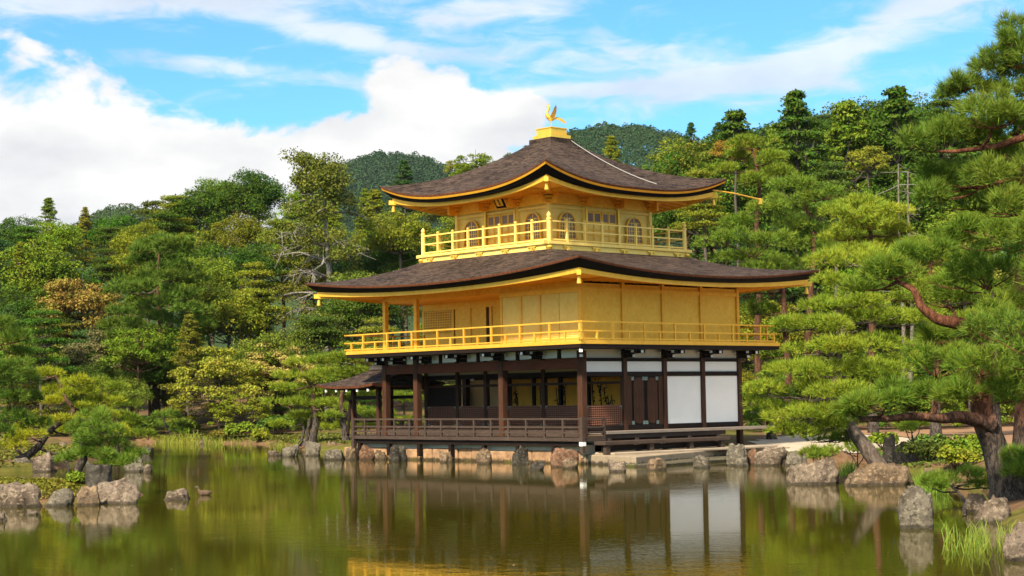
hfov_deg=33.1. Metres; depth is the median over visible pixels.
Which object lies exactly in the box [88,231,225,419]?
pine tree
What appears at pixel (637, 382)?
door
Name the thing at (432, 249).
thin tree
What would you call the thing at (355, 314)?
broadleaf tree
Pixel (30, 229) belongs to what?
layered tree
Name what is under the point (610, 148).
conifer tree
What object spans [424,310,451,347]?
lattice window
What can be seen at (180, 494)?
boulder
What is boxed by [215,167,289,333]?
broadleaf tree
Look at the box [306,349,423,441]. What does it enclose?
pine tree
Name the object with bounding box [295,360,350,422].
undergrowth tree
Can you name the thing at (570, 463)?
boulder
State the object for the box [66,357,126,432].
undergrowth tree
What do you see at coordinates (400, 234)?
broadleaf tree
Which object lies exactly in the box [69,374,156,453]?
pine tree
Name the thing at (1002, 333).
conifer tree
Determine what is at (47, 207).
conifer tree
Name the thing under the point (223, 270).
broadleaf tree
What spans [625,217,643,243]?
arched window
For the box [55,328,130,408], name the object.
shrub tree
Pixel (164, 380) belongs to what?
undergrowth tree
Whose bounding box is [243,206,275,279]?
conifer tree
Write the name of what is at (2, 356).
undergrowth tree
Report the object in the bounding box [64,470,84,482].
bush
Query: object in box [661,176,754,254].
broadleaf tree
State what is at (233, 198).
broadleaf tree
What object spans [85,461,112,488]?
boulder
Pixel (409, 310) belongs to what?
thin tree
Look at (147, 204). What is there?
layered tree
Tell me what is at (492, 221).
panelled door
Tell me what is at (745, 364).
undergrowth tree
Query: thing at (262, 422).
bush
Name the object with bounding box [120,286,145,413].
conifer tree
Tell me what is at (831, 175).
broadleaf tree
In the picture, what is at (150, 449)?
boulder
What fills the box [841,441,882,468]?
pine shrub
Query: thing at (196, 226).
broadleaf tree
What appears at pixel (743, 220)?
pine tree
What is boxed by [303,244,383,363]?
broadleaf tree
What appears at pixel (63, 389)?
pine tree
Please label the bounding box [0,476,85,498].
moss
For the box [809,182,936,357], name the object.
tree
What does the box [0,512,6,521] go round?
boulder
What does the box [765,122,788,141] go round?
broadleaf tree
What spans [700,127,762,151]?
broadleaf tree
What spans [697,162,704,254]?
conifer tree
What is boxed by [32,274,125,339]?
autumn tree
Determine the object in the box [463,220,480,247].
arched window
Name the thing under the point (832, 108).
broadleaf tree
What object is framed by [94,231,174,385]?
broadleaf tree
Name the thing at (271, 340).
broadleaf tree
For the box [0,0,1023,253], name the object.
sky
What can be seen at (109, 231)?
layered tree
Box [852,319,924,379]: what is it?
undergrowth tree
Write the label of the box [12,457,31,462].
boulder
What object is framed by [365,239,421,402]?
broadleaf tree
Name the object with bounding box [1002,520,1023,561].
boulder
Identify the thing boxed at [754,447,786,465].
boulder
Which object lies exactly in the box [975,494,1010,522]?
boulder
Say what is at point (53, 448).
ground cover
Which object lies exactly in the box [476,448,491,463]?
boulder
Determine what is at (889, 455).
boulder
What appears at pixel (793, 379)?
undergrowth tree
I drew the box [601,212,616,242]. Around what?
panelled door
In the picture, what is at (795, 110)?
conifer tree
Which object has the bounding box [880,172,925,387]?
dead tree
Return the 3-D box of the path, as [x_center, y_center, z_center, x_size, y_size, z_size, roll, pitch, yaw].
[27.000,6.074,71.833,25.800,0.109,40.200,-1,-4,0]
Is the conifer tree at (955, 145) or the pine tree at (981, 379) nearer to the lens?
the pine tree at (981, 379)
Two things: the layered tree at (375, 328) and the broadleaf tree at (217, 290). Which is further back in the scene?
the broadleaf tree at (217, 290)
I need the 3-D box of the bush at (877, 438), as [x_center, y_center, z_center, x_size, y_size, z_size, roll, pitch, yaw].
[12.837,5.355,59.806,1.202,0.739,0.853,0,-4,-11]
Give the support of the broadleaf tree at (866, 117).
on the ground at (1016, 517)
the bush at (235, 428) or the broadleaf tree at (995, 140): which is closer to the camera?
the bush at (235, 428)
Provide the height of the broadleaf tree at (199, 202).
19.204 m
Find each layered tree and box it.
[4,225,46,298]
[5,308,82,435]
[42,291,98,412]
[59,328,110,400]
[79,226,131,328]
[84,257,127,313]
[130,200,169,307]
[143,210,190,326]
[245,217,306,395]
[265,191,331,361]
[346,315,404,378]
[393,323,461,396]
[652,213,680,247]
[815,114,838,125]
[822,242,865,351]
[921,94,969,122]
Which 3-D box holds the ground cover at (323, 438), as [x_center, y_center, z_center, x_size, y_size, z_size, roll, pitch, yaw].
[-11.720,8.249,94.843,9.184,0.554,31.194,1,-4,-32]
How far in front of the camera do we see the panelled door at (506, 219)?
66.70 m
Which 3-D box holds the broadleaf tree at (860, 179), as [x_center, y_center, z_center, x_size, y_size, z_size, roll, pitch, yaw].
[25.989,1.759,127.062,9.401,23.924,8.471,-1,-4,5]
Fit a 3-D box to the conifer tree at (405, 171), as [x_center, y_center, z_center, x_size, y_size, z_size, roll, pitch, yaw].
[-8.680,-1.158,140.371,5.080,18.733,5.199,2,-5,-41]
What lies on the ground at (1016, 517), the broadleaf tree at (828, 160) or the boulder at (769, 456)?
the broadleaf tree at (828, 160)
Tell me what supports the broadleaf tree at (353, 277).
on the ground at (1016, 517)
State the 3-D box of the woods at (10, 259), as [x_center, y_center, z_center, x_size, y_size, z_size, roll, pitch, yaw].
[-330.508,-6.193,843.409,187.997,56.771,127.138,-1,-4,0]
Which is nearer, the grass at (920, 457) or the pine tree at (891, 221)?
the grass at (920, 457)
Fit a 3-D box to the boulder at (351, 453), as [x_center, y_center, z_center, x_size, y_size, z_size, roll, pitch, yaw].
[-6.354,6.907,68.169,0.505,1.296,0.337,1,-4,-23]
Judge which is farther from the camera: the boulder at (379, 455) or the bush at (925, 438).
the boulder at (379, 455)
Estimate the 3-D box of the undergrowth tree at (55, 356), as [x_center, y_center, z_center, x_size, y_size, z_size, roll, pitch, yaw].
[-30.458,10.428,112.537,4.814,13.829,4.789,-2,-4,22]
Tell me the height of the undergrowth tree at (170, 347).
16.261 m
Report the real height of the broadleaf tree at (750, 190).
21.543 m
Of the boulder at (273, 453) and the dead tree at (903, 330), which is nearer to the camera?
the boulder at (273, 453)
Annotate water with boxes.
[0,442,1023,575]
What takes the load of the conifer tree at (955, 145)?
on the ground at (1016, 517)
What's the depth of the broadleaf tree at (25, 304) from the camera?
123.66 m
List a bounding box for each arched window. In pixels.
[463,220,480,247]
[524,212,542,240]
[557,212,577,239]
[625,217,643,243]
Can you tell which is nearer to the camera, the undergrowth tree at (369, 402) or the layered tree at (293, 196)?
the undergrowth tree at (369, 402)
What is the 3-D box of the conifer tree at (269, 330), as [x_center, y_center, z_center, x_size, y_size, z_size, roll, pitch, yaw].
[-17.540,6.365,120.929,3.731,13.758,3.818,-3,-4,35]
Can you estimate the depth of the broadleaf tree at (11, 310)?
118.71 m
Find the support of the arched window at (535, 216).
in the golden pavilion
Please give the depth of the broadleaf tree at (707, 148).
149.38 m
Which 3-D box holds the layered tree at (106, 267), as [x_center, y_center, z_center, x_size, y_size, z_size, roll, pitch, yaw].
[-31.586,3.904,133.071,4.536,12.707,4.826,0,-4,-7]
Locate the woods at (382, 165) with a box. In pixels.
[278,149,453,294]
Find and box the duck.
[195,486,211,494]
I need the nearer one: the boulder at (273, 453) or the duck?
the duck
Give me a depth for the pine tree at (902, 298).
69.24 m
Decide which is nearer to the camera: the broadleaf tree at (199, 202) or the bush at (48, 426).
the bush at (48, 426)
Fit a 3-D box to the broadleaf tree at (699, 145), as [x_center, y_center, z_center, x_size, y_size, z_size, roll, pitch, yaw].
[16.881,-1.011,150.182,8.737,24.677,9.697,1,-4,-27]
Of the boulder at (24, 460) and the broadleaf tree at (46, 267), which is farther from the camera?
the broadleaf tree at (46, 267)
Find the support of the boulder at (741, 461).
in the water
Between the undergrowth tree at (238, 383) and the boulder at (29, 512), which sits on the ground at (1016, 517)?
the undergrowth tree at (238, 383)
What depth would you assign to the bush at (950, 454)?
44.04 m
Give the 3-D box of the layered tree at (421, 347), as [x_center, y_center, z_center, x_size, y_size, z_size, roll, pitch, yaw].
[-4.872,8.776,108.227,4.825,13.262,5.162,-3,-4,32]
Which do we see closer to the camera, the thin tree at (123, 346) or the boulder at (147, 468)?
the boulder at (147, 468)
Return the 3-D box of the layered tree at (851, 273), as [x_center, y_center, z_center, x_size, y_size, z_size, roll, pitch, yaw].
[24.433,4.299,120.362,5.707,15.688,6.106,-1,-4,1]
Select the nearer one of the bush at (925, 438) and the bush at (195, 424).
the bush at (925, 438)
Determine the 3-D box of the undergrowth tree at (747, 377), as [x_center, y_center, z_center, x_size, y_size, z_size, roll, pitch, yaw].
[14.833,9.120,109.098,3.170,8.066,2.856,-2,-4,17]
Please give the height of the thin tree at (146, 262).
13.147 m
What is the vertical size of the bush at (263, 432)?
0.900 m
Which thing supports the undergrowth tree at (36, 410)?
on the ground at (1016, 517)
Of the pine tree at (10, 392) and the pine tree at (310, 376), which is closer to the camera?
the pine tree at (10, 392)
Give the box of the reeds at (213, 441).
[153,429,299,449]
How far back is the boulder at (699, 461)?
55.63 m
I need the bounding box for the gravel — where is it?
[748,434,910,452]
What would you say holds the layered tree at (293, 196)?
on the ground at (1016, 517)
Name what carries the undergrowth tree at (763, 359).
on the ground at (1016, 517)
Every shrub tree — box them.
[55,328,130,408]
[742,371,799,430]
[743,381,833,431]
[814,405,879,427]
[828,377,906,425]
[855,383,930,428]
[891,378,968,427]
[941,400,970,426]
[942,372,1014,422]
[1000,389,1014,423]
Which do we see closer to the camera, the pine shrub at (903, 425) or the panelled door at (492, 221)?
the pine shrub at (903, 425)
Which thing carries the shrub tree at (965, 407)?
on the ground at (1016, 517)
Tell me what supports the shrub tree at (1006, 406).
on the ground at (1016, 517)
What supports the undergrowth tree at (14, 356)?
on the ground at (1016, 517)
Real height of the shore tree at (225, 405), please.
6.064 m
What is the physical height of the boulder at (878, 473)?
1.258 m
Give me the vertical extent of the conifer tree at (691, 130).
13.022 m
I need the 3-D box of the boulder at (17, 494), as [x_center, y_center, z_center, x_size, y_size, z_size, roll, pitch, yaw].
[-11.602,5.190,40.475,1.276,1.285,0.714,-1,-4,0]
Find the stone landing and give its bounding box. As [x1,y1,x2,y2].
[584,444,789,466]
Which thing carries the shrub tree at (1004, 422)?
on the ground at (1016, 517)
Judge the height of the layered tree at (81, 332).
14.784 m
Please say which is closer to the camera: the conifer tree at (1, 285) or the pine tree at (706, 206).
the pine tree at (706, 206)
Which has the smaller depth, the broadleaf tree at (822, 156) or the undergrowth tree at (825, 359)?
the undergrowth tree at (825, 359)
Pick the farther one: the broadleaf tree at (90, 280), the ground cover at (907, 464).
the broadleaf tree at (90, 280)
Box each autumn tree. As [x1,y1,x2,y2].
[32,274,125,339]
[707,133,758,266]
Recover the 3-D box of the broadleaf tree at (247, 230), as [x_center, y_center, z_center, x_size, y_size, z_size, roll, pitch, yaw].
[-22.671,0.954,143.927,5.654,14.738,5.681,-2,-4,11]
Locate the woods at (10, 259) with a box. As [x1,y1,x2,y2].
[0,240,42,284]
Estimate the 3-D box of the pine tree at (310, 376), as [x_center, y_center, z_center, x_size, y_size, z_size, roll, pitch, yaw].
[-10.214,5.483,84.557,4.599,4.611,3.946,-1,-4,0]
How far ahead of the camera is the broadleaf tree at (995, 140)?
149.58 m
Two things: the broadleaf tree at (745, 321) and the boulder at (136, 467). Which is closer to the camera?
the boulder at (136, 467)
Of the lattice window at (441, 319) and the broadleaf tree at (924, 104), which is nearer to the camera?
the lattice window at (441, 319)
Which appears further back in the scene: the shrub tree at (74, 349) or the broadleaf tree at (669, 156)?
the broadleaf tree at (669, 156)
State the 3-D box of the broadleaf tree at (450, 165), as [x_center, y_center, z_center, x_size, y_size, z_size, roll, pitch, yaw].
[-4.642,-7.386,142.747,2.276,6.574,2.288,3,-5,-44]
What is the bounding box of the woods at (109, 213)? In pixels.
[26,203,248,272]
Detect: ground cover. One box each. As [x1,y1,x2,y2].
[0,443,113,466]
[125,431,371,444]
[898,454,983,467]
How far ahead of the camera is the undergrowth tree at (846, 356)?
108.47 m
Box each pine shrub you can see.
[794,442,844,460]
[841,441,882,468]
[891,411,931,443]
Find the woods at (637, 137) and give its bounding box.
[491,121,764,259]
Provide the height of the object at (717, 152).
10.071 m
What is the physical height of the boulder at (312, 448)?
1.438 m
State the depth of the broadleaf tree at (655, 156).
164.34 m
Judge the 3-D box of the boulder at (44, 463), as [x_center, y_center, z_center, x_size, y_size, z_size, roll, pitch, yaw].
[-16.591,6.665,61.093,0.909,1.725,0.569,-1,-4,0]
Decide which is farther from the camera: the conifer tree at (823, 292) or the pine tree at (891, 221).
the conifer tree at (823, 292)
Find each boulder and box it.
[0,481,42,506]
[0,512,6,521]
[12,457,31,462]
[25,509,37,514]
[31,452,56,471]
[44,488,74,505]
[77,485,100,505]
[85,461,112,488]
[97,477,140,503]
[124,457,143,471]
[143,446,153,453]
[143,464,152,472]
[164,488,189,499]
[268,450,281,455]
[282,444,298,456]
[305,441,320,455]
[324,449,344,459]
[345,446,357,459]
[359,445,374,459]
[375,450,386,459]
[389,445,406,461]
[439,451,452,461]
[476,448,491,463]
[512,445,528,464]
[529,460,544,470]
[550,448,578,466]
[562,457,577,468]
[607,459,625,471]
[647,457,666,469]
[693,455,709,467]
[726,443,747,465]
[735,457,747,465]
[747,448,756,464]
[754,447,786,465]
[784,450,806,465]
[785,458,838,484]
[843,462,913,485]
[882,433,895,463]
[895,441,918,464]
[896,485,933,528]
[964,493,985,512]
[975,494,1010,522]
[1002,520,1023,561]
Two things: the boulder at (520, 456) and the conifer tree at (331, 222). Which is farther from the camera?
the conifer tree at (331, 222)
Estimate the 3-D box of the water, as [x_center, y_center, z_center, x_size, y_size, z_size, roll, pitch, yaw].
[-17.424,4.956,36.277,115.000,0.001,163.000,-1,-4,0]
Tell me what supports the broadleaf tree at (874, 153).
on the ground at (1016, 517)
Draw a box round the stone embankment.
[344,443,594,463]
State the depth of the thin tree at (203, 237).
144.66 m
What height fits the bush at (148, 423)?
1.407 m
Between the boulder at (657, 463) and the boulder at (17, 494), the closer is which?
the boulder at (17, 494)
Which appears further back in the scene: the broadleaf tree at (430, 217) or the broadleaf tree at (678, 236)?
the broadleaf tree at (430, 217)
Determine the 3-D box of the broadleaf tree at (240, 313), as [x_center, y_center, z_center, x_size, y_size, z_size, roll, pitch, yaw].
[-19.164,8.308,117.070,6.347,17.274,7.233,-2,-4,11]
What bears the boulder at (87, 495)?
in the water
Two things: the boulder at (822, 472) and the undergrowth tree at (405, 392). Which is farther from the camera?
the undergrowth tree at (405, 392)
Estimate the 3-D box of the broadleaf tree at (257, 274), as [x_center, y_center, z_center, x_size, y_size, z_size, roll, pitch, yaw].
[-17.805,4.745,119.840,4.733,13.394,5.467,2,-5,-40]
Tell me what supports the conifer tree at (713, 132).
on the ground at (1016, 517)
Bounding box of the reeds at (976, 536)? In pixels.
[938,515,1019,555]
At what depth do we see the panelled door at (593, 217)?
66.53 m
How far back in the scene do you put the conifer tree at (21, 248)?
129.33 m
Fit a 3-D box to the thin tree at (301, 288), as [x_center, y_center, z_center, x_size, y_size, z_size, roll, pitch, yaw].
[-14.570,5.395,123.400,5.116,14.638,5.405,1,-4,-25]
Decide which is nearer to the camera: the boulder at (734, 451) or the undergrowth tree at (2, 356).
the boulder at (734, 451)
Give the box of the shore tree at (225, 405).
[207,388,274,434]
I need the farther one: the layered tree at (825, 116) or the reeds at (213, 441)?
the layered tree at (825, 116)
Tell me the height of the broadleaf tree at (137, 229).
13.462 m
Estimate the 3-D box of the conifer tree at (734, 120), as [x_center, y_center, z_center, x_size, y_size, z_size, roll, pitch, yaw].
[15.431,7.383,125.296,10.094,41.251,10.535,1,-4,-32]
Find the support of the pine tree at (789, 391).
on the ground at (1016, 517)
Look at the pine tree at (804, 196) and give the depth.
83.98 m
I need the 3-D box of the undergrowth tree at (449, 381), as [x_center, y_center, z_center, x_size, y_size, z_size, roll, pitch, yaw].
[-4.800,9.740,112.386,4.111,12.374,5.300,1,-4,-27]
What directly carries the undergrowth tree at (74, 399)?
on the ground at (1016, 517)
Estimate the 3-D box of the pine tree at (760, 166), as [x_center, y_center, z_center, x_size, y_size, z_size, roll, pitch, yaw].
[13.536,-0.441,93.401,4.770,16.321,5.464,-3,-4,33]
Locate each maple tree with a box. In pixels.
[166,345,271,429]
[231,342,318,430]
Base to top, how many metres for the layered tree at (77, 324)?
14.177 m
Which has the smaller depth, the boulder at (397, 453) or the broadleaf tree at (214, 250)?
the boulder at (397, 453)
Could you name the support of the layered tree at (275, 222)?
on the ground at (1016, 517)
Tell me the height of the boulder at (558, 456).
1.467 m
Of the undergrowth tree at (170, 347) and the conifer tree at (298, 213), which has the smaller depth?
the undergrowth tree at (170, 347)
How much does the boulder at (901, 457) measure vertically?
1.362 m
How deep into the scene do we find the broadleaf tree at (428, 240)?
140.37 m
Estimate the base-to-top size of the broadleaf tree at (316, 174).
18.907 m
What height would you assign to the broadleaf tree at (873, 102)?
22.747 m
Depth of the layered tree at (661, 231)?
144.61 m
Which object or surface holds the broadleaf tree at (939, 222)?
on the ground at (1016, 517)
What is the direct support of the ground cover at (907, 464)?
on the ground at (1016, 517)
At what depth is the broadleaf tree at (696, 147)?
164.38 m
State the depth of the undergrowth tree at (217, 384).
111.74 m
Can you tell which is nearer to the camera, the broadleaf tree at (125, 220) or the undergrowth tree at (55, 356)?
the undergrowth tree at (55, 356)
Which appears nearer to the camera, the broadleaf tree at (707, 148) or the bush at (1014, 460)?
the bush at (1014, 460)
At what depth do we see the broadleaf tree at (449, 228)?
139.43 m
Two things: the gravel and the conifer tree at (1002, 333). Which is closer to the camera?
the gravel
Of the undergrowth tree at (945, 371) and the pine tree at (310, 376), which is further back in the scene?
the undergrowth tree at (945, 371)
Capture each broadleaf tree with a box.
[0,214,44,246]
[0,234,85,405]
[0,237,12,265]
[0,281,48,407]
[0,303,29,337]
[20,305,87,407]
[30,219,90,378]
[35,265,106,318]
[79,213,146,377]
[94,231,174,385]
[106,221,167,292]
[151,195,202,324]
[157,179,234,236]
[164,237,245,398]
[176,253,250,402]
[179,278,241,416]
[180,285,276,417]
[187,216,229,241]
[194,177,226,233]
[202,174,275,287]
[208,210,268,345]
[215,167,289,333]
[221,242,286,341]
[225,260,294,412]
[226,327,304,412]
[262,146,394,410]
[286,309,353,418]
[291,228,348,349]
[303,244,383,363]
[309,268,399,404]
[313,269,409,410]
[362,207,436,348]
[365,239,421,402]
[390,227,449,271]
[407,212,445,225]
[429,216,461,383]
[443,160,458,173]
[449,149,492,175]
[645,144,702,255]
[646,132,691,249]
[652,163,744,258]
[657,219,707,256]
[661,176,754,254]
[662,135,714,252]
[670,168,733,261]
[679,130,715,252]
[686,127,770,167]
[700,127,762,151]
[707,158,766,205]
[727,158,822,227]
[727,165,800,225]
[739,300,803,408]
[740,294,827,395]
[753,118,811,138]
[758,142,851,254]
[760,123,784,137]
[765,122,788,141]
[781,115,836,147]
[787,95,880,128]
[793,161,863,333]
[809,147,892,331]
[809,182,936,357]
[816,284,887,380]
[820,170,869,354]
[835,139,906,170]
[842,145,893,270]
[852,110,886,136]
[853,267,960,373]
[856,98,889,119]
[863,99,950,160]
[865,101,930,120]
[865,171,971,375]
[904,239,1014,411]
[906,91,966,125]
[914,170,1021,374]
[959,124,1005,155]
[961,134,1022,151]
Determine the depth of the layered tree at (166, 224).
146.32 m
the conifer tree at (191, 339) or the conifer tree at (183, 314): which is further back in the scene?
the conifer tree at (183, 314)
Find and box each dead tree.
[875,164,925,376]
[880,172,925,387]
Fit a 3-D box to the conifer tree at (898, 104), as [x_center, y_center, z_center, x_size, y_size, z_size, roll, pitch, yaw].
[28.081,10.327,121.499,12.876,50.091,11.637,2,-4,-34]
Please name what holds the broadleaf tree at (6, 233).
on the ground at (1016, 517)
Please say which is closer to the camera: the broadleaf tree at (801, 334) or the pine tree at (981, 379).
the pine tree at (981, 379)
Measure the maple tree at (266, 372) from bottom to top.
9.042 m
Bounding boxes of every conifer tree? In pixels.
[0,265,7,302]
[1,241,40,384]
[31,197,73,383]
[69,207,99,325]
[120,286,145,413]
[155,313,218,432]
[176,294,205,412]
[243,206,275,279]
[244,285,281,412]
[279,171,317,312]
[315,212,342,350]
[319,195,350,350]
[349,188,374,348]
[351,189,396,337]
[358,222,385,346]
[383,160,431,348]
[602,135,624,163]
[680,122,700,154]
[686,109,793,309]
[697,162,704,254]
[710,122,721,249]
[727,225,769,407]
[741,89,881,357]
[762,225,806,315]
[793,100,907,355]
[813,85,971,371]
[813,264,834,358]
[907,110,1014,338]
[931,303,974,373]
[993,274,1008,343]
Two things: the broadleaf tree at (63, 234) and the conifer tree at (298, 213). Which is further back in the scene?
the conifer tree at (298, 213)
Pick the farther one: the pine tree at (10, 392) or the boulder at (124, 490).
the pine tree at (10, 392)
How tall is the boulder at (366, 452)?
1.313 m
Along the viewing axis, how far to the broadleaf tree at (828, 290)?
111.92 m
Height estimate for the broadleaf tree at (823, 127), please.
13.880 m
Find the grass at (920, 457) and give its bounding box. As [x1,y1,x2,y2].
[880,452,942,460]
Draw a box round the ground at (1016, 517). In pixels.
[0,165,1023,528]
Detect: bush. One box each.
[24,422,68,435]
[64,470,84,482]
[127,415,161,434]
[165,419,200,432]
[207,429,239,437]
[223,421,256,437]
[250,427,270,439]
[256,414,298,434]
[867,432,899,449]
[894,440,944,461]
[907,433,946,454]
[936,445,983,469]
[938,434,982,453]
[959,433,982,455]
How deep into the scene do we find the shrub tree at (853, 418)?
86.34 m
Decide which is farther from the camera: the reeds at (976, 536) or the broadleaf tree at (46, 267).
the broadleaf tree at (46, 267)
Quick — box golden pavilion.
[305,104,820,456]
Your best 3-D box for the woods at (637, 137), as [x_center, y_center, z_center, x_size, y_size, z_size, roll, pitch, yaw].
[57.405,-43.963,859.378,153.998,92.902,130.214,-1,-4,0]
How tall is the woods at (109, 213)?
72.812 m
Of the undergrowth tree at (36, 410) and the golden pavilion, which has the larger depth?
the undergrowth tree at (36, 410)
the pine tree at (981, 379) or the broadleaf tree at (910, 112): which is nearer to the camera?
the pine tree at (981, 379)
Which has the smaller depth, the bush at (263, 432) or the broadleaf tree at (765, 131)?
the bush at (263, 432)
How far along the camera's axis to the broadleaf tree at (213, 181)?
155.69 m
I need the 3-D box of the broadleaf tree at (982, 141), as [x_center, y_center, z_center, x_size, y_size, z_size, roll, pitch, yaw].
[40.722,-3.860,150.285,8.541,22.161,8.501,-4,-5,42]
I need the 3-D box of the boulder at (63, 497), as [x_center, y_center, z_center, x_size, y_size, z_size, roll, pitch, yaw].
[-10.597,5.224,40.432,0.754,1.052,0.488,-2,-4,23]
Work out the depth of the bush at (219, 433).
99.15 m
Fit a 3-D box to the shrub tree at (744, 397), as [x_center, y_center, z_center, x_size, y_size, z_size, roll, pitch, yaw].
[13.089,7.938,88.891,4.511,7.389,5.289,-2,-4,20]
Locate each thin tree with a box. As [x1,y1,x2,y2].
[99,327,173,414]
[131,252,180,322]
[176,229,226,270]
[271,262,325,408]
[379,305,421,409]
[393,238,451,343]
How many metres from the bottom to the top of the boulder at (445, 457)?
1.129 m
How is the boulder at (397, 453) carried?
on the ground at (1016, 517)
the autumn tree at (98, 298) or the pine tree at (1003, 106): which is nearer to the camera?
the pine tree at (1003, 106)
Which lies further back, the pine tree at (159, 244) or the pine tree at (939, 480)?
the pine tree at (159, 244)
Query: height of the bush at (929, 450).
0.770 m
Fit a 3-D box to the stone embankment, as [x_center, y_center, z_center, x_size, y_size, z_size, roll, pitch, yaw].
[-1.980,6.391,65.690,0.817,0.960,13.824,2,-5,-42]
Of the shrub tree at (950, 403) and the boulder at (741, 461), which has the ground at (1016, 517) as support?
the shrub tree at (950, 403)
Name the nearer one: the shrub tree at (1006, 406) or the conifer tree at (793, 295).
the shrub tree at (1006, 406)
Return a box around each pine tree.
[0,312,55,441]
[0,365,130,458]
[54,404,151,483]
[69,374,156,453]
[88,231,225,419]
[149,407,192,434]
[260,354,346,446]
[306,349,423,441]
[692,196,821,435]
[702,131,801,425]
[741,242,941,463]
[743,358,797,438]
[756,170,851,426]
[815,190,915,432]
[825,208,1023,500]
[872,232,993,436]
[890,6,1023,372]
[914,459,988,515]
[940,205,1020,429]
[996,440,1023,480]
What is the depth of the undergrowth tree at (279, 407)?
108.73 m
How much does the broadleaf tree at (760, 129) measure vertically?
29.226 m
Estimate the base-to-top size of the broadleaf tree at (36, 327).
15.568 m
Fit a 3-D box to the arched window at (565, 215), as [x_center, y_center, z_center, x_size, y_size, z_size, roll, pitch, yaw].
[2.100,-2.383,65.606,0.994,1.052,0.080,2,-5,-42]
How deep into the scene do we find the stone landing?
60.40 m
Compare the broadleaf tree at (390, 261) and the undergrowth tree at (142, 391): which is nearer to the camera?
the undergrowth tree at (142, 391)
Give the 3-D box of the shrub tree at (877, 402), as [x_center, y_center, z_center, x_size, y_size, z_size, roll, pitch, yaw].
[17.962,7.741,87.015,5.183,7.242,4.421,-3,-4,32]
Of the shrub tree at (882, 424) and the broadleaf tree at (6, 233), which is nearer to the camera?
the shrub tree at (882, 424)
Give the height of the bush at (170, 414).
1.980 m
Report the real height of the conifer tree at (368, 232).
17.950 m
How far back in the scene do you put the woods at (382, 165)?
926.41 m
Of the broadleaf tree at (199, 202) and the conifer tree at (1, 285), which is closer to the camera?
the conifer tree at (1, 285)
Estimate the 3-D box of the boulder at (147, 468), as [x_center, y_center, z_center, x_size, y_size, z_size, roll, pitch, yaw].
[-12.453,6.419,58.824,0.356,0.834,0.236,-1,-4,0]
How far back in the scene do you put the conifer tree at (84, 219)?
155.61 m
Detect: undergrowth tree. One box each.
[0,326,65,420]
[0,345,18,383]
[0,360,65,429]
[26,345,74,413]
[39,380,92,433]
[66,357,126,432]
[74,343,126,426]
[110,374,154,411]
[116,345,175,416]
[125,322,207,420]
[190,361,233,425]
[217,348,270,423]
[256,360,301,429]
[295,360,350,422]
[330,340,372,404]
[357,391,375,420]
[375,389,423,425]
[436,380,461,383]
[742,322,803,378]
[742,358,752,380]
[742,369,753,409]
[761,364,797,385]
[798,355,831,379]
[825,353,861,381]
[850,351,879,358]
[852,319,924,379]
[907,364,932,385]
[913,329,970,380]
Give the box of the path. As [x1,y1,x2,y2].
[833,425,1013,446]
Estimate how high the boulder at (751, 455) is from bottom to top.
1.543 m
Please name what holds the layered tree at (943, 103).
on the ground at (1016, 517)
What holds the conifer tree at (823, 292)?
on the ground at (1016, 517)
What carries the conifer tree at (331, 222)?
on the ground at (1016, 517)
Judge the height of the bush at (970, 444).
0.812 m
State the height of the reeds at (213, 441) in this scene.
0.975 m
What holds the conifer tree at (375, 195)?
on the ground at (1016, 517)
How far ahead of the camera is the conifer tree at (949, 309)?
115.19 m
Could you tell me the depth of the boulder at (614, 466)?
53.67 m
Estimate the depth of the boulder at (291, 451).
73.19 m
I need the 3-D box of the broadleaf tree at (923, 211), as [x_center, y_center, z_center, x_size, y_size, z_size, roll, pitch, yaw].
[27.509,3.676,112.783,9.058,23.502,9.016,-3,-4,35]
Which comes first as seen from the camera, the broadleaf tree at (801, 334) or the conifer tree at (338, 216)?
the broadleaf tree at (801, 334)
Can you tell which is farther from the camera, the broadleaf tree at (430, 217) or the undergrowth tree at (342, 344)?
the broadleaf tree at (430, 217)
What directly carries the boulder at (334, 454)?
in the water
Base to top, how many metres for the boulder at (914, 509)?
1.678 m
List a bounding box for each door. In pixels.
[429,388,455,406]
[487,214,500,244]
[501,213,513,243]
[588,211,600,241]
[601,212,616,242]
[631,376,645,424]
[644,376,658,423]
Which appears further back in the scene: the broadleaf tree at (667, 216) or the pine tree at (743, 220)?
the broadleaf tree at (667, 216)
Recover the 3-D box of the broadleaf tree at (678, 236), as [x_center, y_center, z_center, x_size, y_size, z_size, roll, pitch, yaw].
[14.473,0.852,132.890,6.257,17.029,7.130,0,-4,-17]
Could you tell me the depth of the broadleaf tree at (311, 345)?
113.69 m
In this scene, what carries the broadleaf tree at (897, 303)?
on the ground at (1016, 517)

